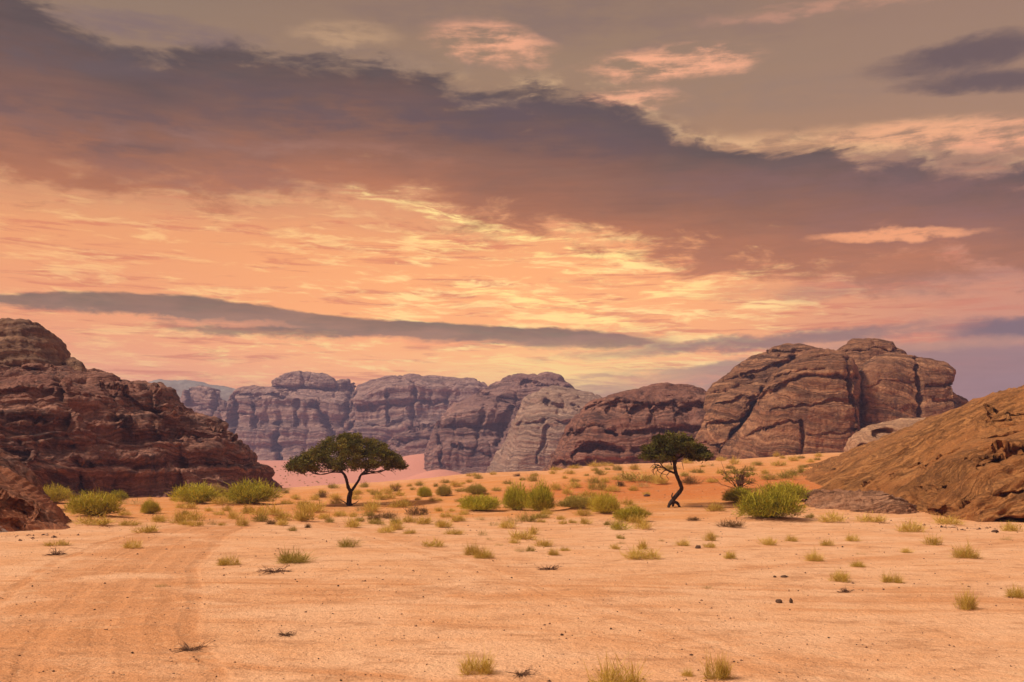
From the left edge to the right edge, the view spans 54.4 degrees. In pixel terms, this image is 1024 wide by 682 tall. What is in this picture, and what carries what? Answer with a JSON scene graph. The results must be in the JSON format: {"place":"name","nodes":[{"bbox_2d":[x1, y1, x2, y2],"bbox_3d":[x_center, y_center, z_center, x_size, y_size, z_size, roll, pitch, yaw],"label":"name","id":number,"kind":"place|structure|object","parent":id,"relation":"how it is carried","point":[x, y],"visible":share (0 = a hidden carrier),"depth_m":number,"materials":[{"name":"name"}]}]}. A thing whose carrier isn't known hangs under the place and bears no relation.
{"place":"outdoors","nodes":[
{"label":"outdoors","id":0,"kind":"place"},
{"bbox_2d":[377,371,580,473],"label":"mauve ridge","id":1,"kind":"structure","parent":0,"point":[468,435],"depth_m":563.16,"materials":[{"name":"stone"}]},
{"bbox_2d":[0,452,1023,681],"bbox_3d":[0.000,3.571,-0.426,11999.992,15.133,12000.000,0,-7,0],"label":"ground","id":2,"kind":"structure","parent":0,"point":[89,646],"depth_m":22.32,"materials":[{"name":"sand"}]},
{"bbox_2d":[0,448,71,531],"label":"red rock slope","id":3,"kind":"structure","parent":2,"relation":"on","point":[26,503],"depth_m":45.24,"materials":[{"name":"stone"}]},
{"bbox_2d":[40,538,73,545],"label":"grass tuft","id":4,"kind":"object","parent":2,"relation":"on","point":[56,542],"visible":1,"depth_m":34.75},
{"bbox_2d":[45,547,68,555],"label":"dry twigs","id":5,"kind":"object","parent":2,"relation":"on","point":[57,553],"visible":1,"depth_m":31.81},
{"bbox_2d":[43,483,73,501],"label":"broom bush","id":6,"kind":"object","parent":2,"relation":"on","point":[55,494],"visible":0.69,"depth_m":83.34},
{"bbox_2d":[61,488,125,515],"bbox_3d":[-23.060,8.919,54.957,3.467,1.752,3.515,3,-8,-26],"label":"broom bush","id":7,"kind":"object","parent":2,"relation":"on","point":[85,503],"visible":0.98,"depth_m":54.37,"materials":[{"name":"plant"}]},
{"bbox_2d":[68,509,119,525],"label":"grass tuft","id":8,"kind":"object","parent":2,"relation":"on","point":[103,521],"visible":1,"depth_m":45.85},
{"bbox_2d":[109,489,129,499],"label":"broom bush","id":9,"kind":"object","parent":2,"relation":"on","point":[124,494],"visible":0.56,"depth_m":89.18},
{"bbox_2d":[115,517,143,525],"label":"grass tuft","id":10,"kind":"object","parent":2,"relation":"on","point":[126,523],"visible":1,"depth_m":46.30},
{"bbox_2d":[119,537,143,548],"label":"grass tuft","id":11,"kind":"object","parent":2,"relation":"on","point":[129,545],"visible":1,"depth_m":34.33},
{"bbox_2d":[0,318,281,497],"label":"dark red cliff","id":12,"kind":"structure","parent":2,"relation":"on","point":[75,425],"depth_m":118.09,"materials":[{"name":"stone"}]},
{"bbox_2d":[127,523,160,533],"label":"grass tuft","id":13,"kind":"object","parent":2,"relation":"on","point":[150,529],"visible":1,"depth_m":41.32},
{"bbox_2d":[139,497,162,513],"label":"broom bush","id":14,"kind":"object","parent":2,"relation":"on","point":[148,507],"visible":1,"depth_m":61.03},
{"bbox_2d":[150,512,167,521],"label":"grass tuft","id":15,"kind":"object","parent":2,"relation":"on","point":[157,519],"visible":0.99,"depth_m":49.08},
{"bbox_2d":[166,509,186,523],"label":"grass tuft","id":16,"kind":"object","parent":2,"relation":"on","point":[179,518],"visible":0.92,"depth_m":48.23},
{"bbox_2d":[174,501,199,508],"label":"grass tuft","id":17,"kind":"object","parent":2,"relation":"on","point":[183,506],"visible":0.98,"depth_m":67.03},
{"bbox_2d":[171,638,211,652],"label":"dry twigs","id":18,"kind":"object","parent":2,"relation":"on","point":[190,649],"visible":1,"depth_m":15.95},
{"bbox_2d":[149,379,234,401],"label":"mesa","id":19,"kind":"structure","parent":2,"relation":"on","point":[180,386],"depth_m":1213.88,"materials":[{"name":"stone"}]},
{"bbox_2d":[176,506,207,520],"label":"grass tuft","id":20,"kind":"object","parent":2,"relation":"on","point":[190,514],"visible":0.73,"depth_m":50.48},
{"bbox_2d":[183,516,203,526],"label":"grass tuft","id":21,"kind":"object","parent":2,"relation":"on","point":[200,523],"visible":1,"depth_m":45.34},
{"bbox_2d":[165,481,226,502],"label":"broom bush","id":22,"kind":"object","parent":2,"relation":"on","point":[201,493],"visible":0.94,"depth_m":73.78,"materials":[{"name":"plant"}]},
{"bbox_2d":[207,483,225,494],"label":"broom bush","id":23,"kind":"object","parent":2,"relation":"on","point":[217,488],"visible":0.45,"depth_m":105.23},
{"bbox_2d":[207,494,235,504],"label":"grass tuft","id":24,"kind":"object","parent":2,"relation":"on","point":[220,500],"visible":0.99,"depth_m":70.90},
{"bbox_2d":[211,551,241,565],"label":"grass tuft","id":25,"kind":"object","parent":2,"relation":"on","point":[225,562],"visible":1,"depth_m":28.77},
{"bbox_2d":[225,507,244,518],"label":"grass tuft","id":26,"kind":"object","parent":2,"relation":"on","point":[232,515],"visible":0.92,"depth_m":51.85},
{"bbox_2d":[233,513,248,525],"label":"grass tuft","id":27,"kind":"object","parent":2,"relation":"on","point":[240,523],"visible":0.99,"depth_m":45.45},
{"bbox_2d":[239,499,255,513],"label":"grass tuft","id":28,"kind":"object","parent":2,"relation":"on","point":[249,511],"visible":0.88,"depth_m":57.93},
{"bbox_2d":[216,478,284,503],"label":"broom bush","id":29,"kind":"object","parent":2,"relation":"on","point":[258,492],"visible":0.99,"depth_m":72.10,"materials":[{"name":"plant"}]},
{"bbox_2d":[250,509,268,521],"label":"grass tuft","id":30,"kind":"object","parent":2,"relation":"on","point":[261,517],"visible":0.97,"depth_m":48.62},
{"bbox_2d":[245,500,282,514],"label":"grass tuft","id":31,"kind":"object","parent":2,"relation":"on","point":[271,511],"visible":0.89,"depth_m":55.72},
{"bbox_2d":[253,565,291,574],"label":"dry twigs","id":32,"kind":"object","parent":2,"relation":"on","point":[268,570],"visible":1,"depth_m":26.70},
{"bbox_2d":[271,508,291,520],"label":"grass tuft","id":33,"kind":"object","parent":2,"relation":"on","point":[282,514],"visible":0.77,"depth_m":49.33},
{"bbox_2d":[271,541,317,563],"bbox_3d":[-6.409,6.221,29.219,1.648,0.732,1.661,2,-7,-18],"label":"grass tuft","id":34,"kind":"object","parent":2,"relation":"on","point":[287,558],"visible":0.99,"depth_m":29.10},
{"bbox_2d":[289,499,317,520],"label":"grass tuft","id":35,"kind":"object","parent":2,"relation":"on","point":[301,514],"visible":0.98,"depth_m":48.41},
{"bbox_2d":[291,498,329,511],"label":"grass tuft","id":36,"kind":"object","parent":2,"relation":"on","point":[311,506],"visible":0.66,"depth_m":58.61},
{"bbox_2d":[180,371,486,460],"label":"mauve massif","id":37,"kind":"structure","parent":2,"relation":"on","point":[288,415],"depth_m":836.19,"materials":[{"name":"stone"}]},
{"bbox_2d":[332,508,348,516],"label":"grass tuft","id":38,"kind":"object","parent":2,"relation":"on","point":[336,514],"visible":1,"depth_m":52.85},
{"bbox_2d":[282,431,409,505],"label":"acacia tree","id":39,"kind":"object","parent":2,"relation":"on","point":[357,450],"visible":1,"depth_m":66.98,"materials":[{"name":"green plant"}]},
{"bbox_2d":[337,535,361,547],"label":"grass tuft","id":40,"kind":"object","parent":2,"relation":"on","point":[348,543],"visible":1,"depth_m":34.42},
{"bbox_2d":[343,516,365,527],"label":"grass tuft","id":41,"kind":"object","parent":2,"relation":"on","point":[353,523],"visible":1,"depth_m":44.48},
{"bbox_2d":[358,497,384,510],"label":"grass tuft","id":42,"kind":"object","parent":2,"relation":"on","point":[371,506],"visible":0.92,"depth_m":58.23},
{"bbox_2d":[363,517,384,524],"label":"grass tuft","id":43,"kind":"object","parent":2,"relation":"on","point":[376,521],"visible":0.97,"depth_m":46.62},
{"bbox_2d":[369,491,388,499],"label":"grass tuft","id":44,"kind":"object","parent":2,"relation":"on","point":[378,496],"visible":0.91,"depth_m":76.63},
{"bbox_2d":[373,523,395,533],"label":"grass tuft","id":45,"kind":"object","parent":2,"relation":"on","point":[385,529],"visible":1,"depth_m":40.98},
{"bbox_2d":[375,510,398,517],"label":"grass tuft","id":46,"kind":"object","parent":2,"relation":"on","point":[385,515],"visible":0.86,"depth_m":51.04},
{"bbox_2d":[384,517,406,529],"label":"grass tuft","id":47,"kind":"object","parent":2,"relation":"on","point":[397,524],"visible":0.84,"depth_m":42.24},
{"bbox_2d":[384,496,415,507],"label":"grass tuft","id":48,"kind":"object","parent":2,"relation":"on","point":[396,504],"visible":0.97,"depth_m":63.46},
{"bbox_2d":[402,514,417,522],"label":"grass tuft","id":49,"kind":"object","parent":2,"relation":"on","point":[406,520],"visible":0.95,"depth_m":47.92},
{"bbox_2d":[403,505,429,515],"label":"grass tuft","id":50,"kind":"object","parent":2,"relation":"on","point":[418,512],"visible":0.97,"depth_m":53.42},
{"bbox_2d":[410,514,434,524],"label":"grass tuft","id":51,"kind":"object","parent":2,"relation":"on","point":[426,521],"visible":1,"depth_m":46.75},
{"bbox_2d":[416,484,432,496],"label":"broom bush","id":52,"kind":"object","parent":2,"relation":"on","point":[422,492],"visible":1,"depth_m":76.98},
{"bbox_2d":[421,535,444,546],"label":"grass tuft","id":53,"kind":"object","parent":2,"relation":"on","point":[437,544],"visible":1,"depth_m":34.62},
{"bbox_2d":[434,483,452,495],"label":"broom bush","id":54,"kind":"object","parent":2,"relation":"on","point":[443,490],"visible":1,"depth_m":75.99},
{"bbox_2d":[433,517,458,527],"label":"grass tuft","id":55,"kind":"object","parent":2,"relation":"on","point":[439,524],"visible":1,"depth_m":44.07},
{"bbox_2d":[442,527,465,534],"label":"grass tuft","id":56,"kind":"object","parent":2,"relation":"on","point":[454,531],"visible":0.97,"depth_m":39.97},
{"bbox_2d":[449,512,466,521],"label":"grass tuft","id":57,"kind":"object","parent":2,"relation":"on","point":[459,518],"visible":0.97,"depth_m":47.86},
{"bbox_2d":[459,540,482,555],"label":"grass tuft","id":58,"kind":"object","parent":2,"relation":"on","point":[467,551],"visible":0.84,"depth_m":31.57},
{"bbox_2d":[464,483,487,493],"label":"broom bush","id":59,"kind":"object","parent":2,"relation":"on","point":[472,488],"visible":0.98,"depth_m":74.91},
{"bbox_2d":[455,649,499,676],"bbox_3d":[-0.483,4.529,14.108,0.685,0.520,0.805,0,-7,0],"label":"grass tuft","id":60,"kind":"object","parent":2,"relation":"on","point":[485,668],"visible":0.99,"depth_m":13.99,"materials":[{"name":"plant"}]},
{"bbox_2d":[456,491,501,509],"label":"broom bush","id":61,"kind":"object","parent":2,"relation":"on","point":[476,502],"visible":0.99,"depth_m":55.37,"materials":[{"name":"plant"}]},
{"bbox_2d":[470,545,493,558],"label":"grass tuft","id":62,"kind":"object","parent":2,"relation":"on","point":[485,554],"visible":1,"depth_m":30.61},
{"bbox_2d":[495,518,518,528],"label":"grass tuft","id":63,"kind":"object","parent":2,"relation":"on","point":[510,526],"visible":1,"depth_m":43.58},
{"bbox_2d":[500,479,529,509],"bbox_3d":[0.352,8.706,56.679,2.057,2.083,2.262,0,-7,0],"label":"broom bush","id":64,"kind":"object","parent":2,"relation":"on","point":[513,496],"visible":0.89,"depth_m":56.26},
{"bbox_2d":[505,667,536,680],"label":"dry twigs","id":65,"kind":"object","parent":2,"relation":"on","point":[525,673],"visible":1,"depth_m":13.94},
{"bbox_2d":[505,528,539,539],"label":"grass tuft","id":66,"kind":"object","parent":2,"relation":"on","point":[528,536],"visible":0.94,"depth_m":37.49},
{"bbox_2d":[514,508,537,521],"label":"grass tuft","id":67,"kind":"object","parent":2,"relation":"on","point":[524,517],"visible":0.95,"depth_m":47.56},
{"bbox_2d":[521,476,557,510],"bbox_3d":[1.539,8.444,55.080,2.108,2.227,2.248,0,-7,0],"label":"broom bush","id":68,"kind":"object","parent":2,"relation":"on","point":[539,498],"visible":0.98,"depth_m":54.63,"materials":[{"name":"plant"}]},
{"bbox_2d":[532,537,552,546],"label":"grass tuft","id":69,"kind":"object","parent":2,"relation":"on","point":[542,544],"visible":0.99,"depth_m":34.78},
{"bbox_2d":[486,385,602,472],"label":"cream dome","id":70,"kind":"structure","parent":2,"relation":"on","point":[542,419],"depth_m":452.22,"materials":[{"name":"stone"}]},
{"bbox_2d":[550,481,563,489],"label":"grass tuft","id":71,"kind":"object","parent":2,"relation":"on","point":[557,487],"visible":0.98,"depth_m":75.72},
{"bbox_2d":[562,478,581,487],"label":"grass tuft","id":72,"kind":"object","parent":2,"relation":"on","point":[575,485],"visible":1,"depth_m":76.20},
{"bbox_2d":[555,493,594,507],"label":"broom bush","id":73,"kind":"object","parent":2,"relation":"on","point":[576,502],"visible":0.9,"depth_m":55.53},
{"bbox_2d":[571,507,594,515],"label":"grass tuft","id":74,"kind":"object","parent":2,"relation":"on","point":[583,512],"visible":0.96,"depth_m":51.00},
{"bbox_2d":[585,478,608,489],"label":"grass tuft","id":75,"kind":"object","parent":2,"relation":"on","point":[600,486],"visible":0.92,"depth_m":73.31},
{"bbox_2d":[585,490,623,512],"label":"broom bush","id":76,"kind":"object","parent":2,"relation":"on","point":[601,503],"visible":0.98,"depth_m":52.01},
{"bbox_2d":[603,482,624,491],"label":"grass tuft","id":77,"kind":"object","parent":2,"relation":"on","point":[612,488],"visible":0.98,"depth_m":72.10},
{"bbox_2d":[583,650,652,681],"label":"grass tuft","id":78,"kind":"object","parent":2,"relation":"on","point":[631,678],"visible":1,"depth_m":12.89,"materials":[{"name":"plant"}]},
{"bbox_2d":[606,519,634,529],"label":"grass tuft","id":79,"kind":"object","parent":2,"relation":"on","point":[617,525],"visible":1,"depth_m":42.50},
{"bbox_2d":[542,382,706,470],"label":"red brown dome","id":80,"kind":"structure","parent":2,"relation":"on","point":[622,427],"depth_m":238.04,"materials":[{"name":"stone"}]},
{"bbox_2d":[610,502,650,520],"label":"broom bush","id":81,"kind":"object","parent":2,"relation":"on","point":[621,513],"visible":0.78,"depth_m":47.22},
{"bbox_2d":[624,512,644,523],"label":"grass tuft","id":82,"kind":"object","parent":2,"relation":"on","point":[633,520],"visible":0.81,"depth_m":46.43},
{"bbox_2d":[613,468,656,480],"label":"grass tuft","id":83,"kind":"object","parent":2,"relation":"on","point":[626,478],"visible":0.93,"depth_m":78.08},
{"bbox_2d":[619,546,664,560],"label":"grass tuft","id":84,"kind":"object","parent":2,"relation":"on","point":[635,553],"visible":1,"depth_m":30.51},
{"bbox_2d":[631,515,656,529],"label":"grass tuft","id":85,"kind":"object","parent":2,"relation":"on","point":[642,523],"visible":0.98,"depth_m":43.04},
{"bbox_2d":[646,470,669,483],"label":"grass tuft","id":86,"kind":"object","parent":2,"relation":"on","point":[661,481],"visible":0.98,"depth_m":75.79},
{"bbox_2d":[637,430,713,507],"bbox_3d":[9.568,7.524,58.560,4.674,4.660,5.359,0,-7,0],"label":"acacia tree","id":87,"kind":"object","parent":2,"relation":"on","point":[683,445],"visible":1,"depth_m":57.74,"materials":[{"name":"green plant"}]},
{"bbox_2d":[681,475,707,483],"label":"grass tuft","id":88,"kind":"object","parent":2,"relation":"on","point":[691,480],"visible":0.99,"depth_m":74.77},
{"bbox_2d":[701,527,716,540],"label":"grass tuft","id":89,"kind":"object","parent":2,"relation":"on","point":[711,537],"visible":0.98,"depth_m":36.90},
{"bbox_2d":[701,501,727,510],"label":"grass tuft","id":90,"kind":"object","parent":2,"relation":"on","point":[717,507],"visible":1,"depth_m":53.65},
{"bbox_2d":[696,645,735,680],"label":"grass tuft","id":91,"kind":"object","parent":2,"relation":"on","point":[722,672],"visible":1,"depth_m":13.44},
{"bbox_2d":[711,517,746,527],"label":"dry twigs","id":92,"kind":"object","parent":2,"relation":"on","point":[731,524],"visible":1,"depth_m":44.08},
{"bbox_2d":[722,548,736,558],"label":"grass tuft","id":93,"kind":"object","parent":2,"relation":"on","point":[731,556],"visible":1,"depth_m":30.58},
{"bbox_2d":[720,485,754,501],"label":"broom bush","id":94,"kind":"object","parent":2,"relation":"on","point":[730,495],"visible":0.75,"depth_m":60.15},
{"bbox_2d":[717,462,757,488],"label":"dead shrub","id":95,"kind":"object","parent":2,"relation":"on","point":[740,479],"visible":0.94,"depth_m":69.55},
{"bbox_2d":[756,535,777,545],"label":"grass tuft","id":96,"kind":"object","parent":2,"relation":"on","point":[768,541],"visible":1,"depth_m":35.09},
{"bbox_2d":[757,471,780,479],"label":"grass tuft","id":97,"kind":"object","parent":2,"relation":"on","point":[767,477],"visible":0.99,"depth_m":76.73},
{"bbox_2d":[732,478,809,517],"bbox_3d":[12.546,7.665,48.123,4.008,2.060,4.210,0,-7,0],"label":"broom bush","id":98,"kind":"object","parent":2,"relation":"on","point":[776,504],"visible":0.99,"depth_m":47.45,"materials":[{"name":"plant"}]},
{"bbox_2d":[757,478,812,499],"bbox_3d":[16.490,8.985,60.475,3.488,1.501,3.199,-6,-9,43],"label":"broom bush","id":99,"kind":"object","parent":2,"relation":"on","point":[800,492],"visible":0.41,"depth_m":60.07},
{"bbox_2d":[775,469,800,478],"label":"grass tuft","id":100,"kind":"object","parent":2,"relation":"on","point":[785,475],"visible":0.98,"depth_m":76.98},
{"bbox_2d":[803,549,825,561],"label":"grass tuft","id":101,"kind":"object","parent":2,"relation":"on","point":[813,557],"visible":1,"depth_m":29.75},
{"bbox_2d":[688,338,968,460],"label":"split rock mass","id":102,"kind":"object","parent":2,"relation":"on","point":[791,399],"visible":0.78,"depth_m":213.72,"materials":[{"name":"stone"}]},
{"bbox_2d":[811,510,848,521],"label":"grass tuft","id":103,"kind":"object","parent":2,"relation":"on","point":[832,519],"visible":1,"depth_m":46.67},
{"bbox_2d":[824,565,851,581],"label":"grass tuft","id":104,"kind":"object","parent":2,"relation":"on","point":[838,577],"visible":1,"depth_m":24.55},
{"bbox_2d":[844,533,860,541],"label":"grass tuft","id":105,"kind":"object","parent":2,"relation":"on","point":[848,538],"visible":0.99,"depth_m":36.55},
{"bbox_2d":[852,509,887,521],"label":"grass tuft","id":106,"kind":"object","parent":2,"relation":"on","point":[876,519],"visible":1,"depth_m":46.88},
{"bbox_2d":[843,417,925,451],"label":"hollow boulder","id":107,"kind":"object","parent":2,"relation":"on","point":[868,433],"visible":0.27,"depth_m":150.35,"materials":[{"name":"stone"}]},
{"bbox_2d":[880,570,904,582],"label":"grass tuft","id":108,"kind":"object","parent":2,"relation":"on","point":[890,579],"visible":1,"depth_m":24.42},
{"bbox_2d":[893,515,926,532],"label":"grass tuft","id":109,"kind":"object","parent":2,"relation":"on","point":[905,528],"visible":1,"depth_m":41.25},
{"bbox_2d":[798,385,1023,521],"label":"orange rock mound","id":110,"kind":"object","parent":2,"relation":"on","point":[966,460],"visible":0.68,"depth_m":55.98,"materials":[{"name":"brown stone"}]},
{"bbox_2d":[917,532,944,545],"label":"grass tuft","id":111,"kind":"object","parent":2,"relation":"on","point":[935,542],"visible":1,"depth_m":35.20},
{"bbox_2d":[927,513,969,524],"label":"grass tuft","id":112,"kind":"object","parent":2,"relation":"on","point":[941,522],"visible":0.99,"depth_m":45.51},
{"bbox_2d":[941,534,982,558],"bbox_3d":[14.004,6.407,30.808,1.204,0.812,1.214,6,-9,-41],"label":"grass tuft","id":113,"kind":"object","parent":2,"relation":"on","point":[966,553],"visible":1,"depth_m":30.73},
{"bbox_2d":[949,585,980,610],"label":"grass tuft","id":114,"kind":"object","parent":2,"relation":"on","point":[970,604],"visible":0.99,"depth_m":20.00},
{"bbox_2d":[999,519,1023,531],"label":"grass tuft","id":115,"kind":"object","parent":2,"relation":"on","point":[1011,527],"visible":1,"depth_m":41.95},
{"bbox_2d":[1003,583,1023,598],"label":"grass tuft","id":116,"kind":"object","parent":2,"relation":"on","point":[1017,593],"visible":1,"depth_m":21.79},
{"bbox_2d":[0,0,1023,400],"label":"sky","id":117,"kind":"structure","parent":0,"point":[608,197],"materials":[{"name":"orange"}]},
{"bbox_2d":[1,489,1023,681],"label":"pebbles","id":118,"kind":"object","parent":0,"point":[561,634],"visible":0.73,"depth_m":24.24,"materials":[{"name":"stone"}]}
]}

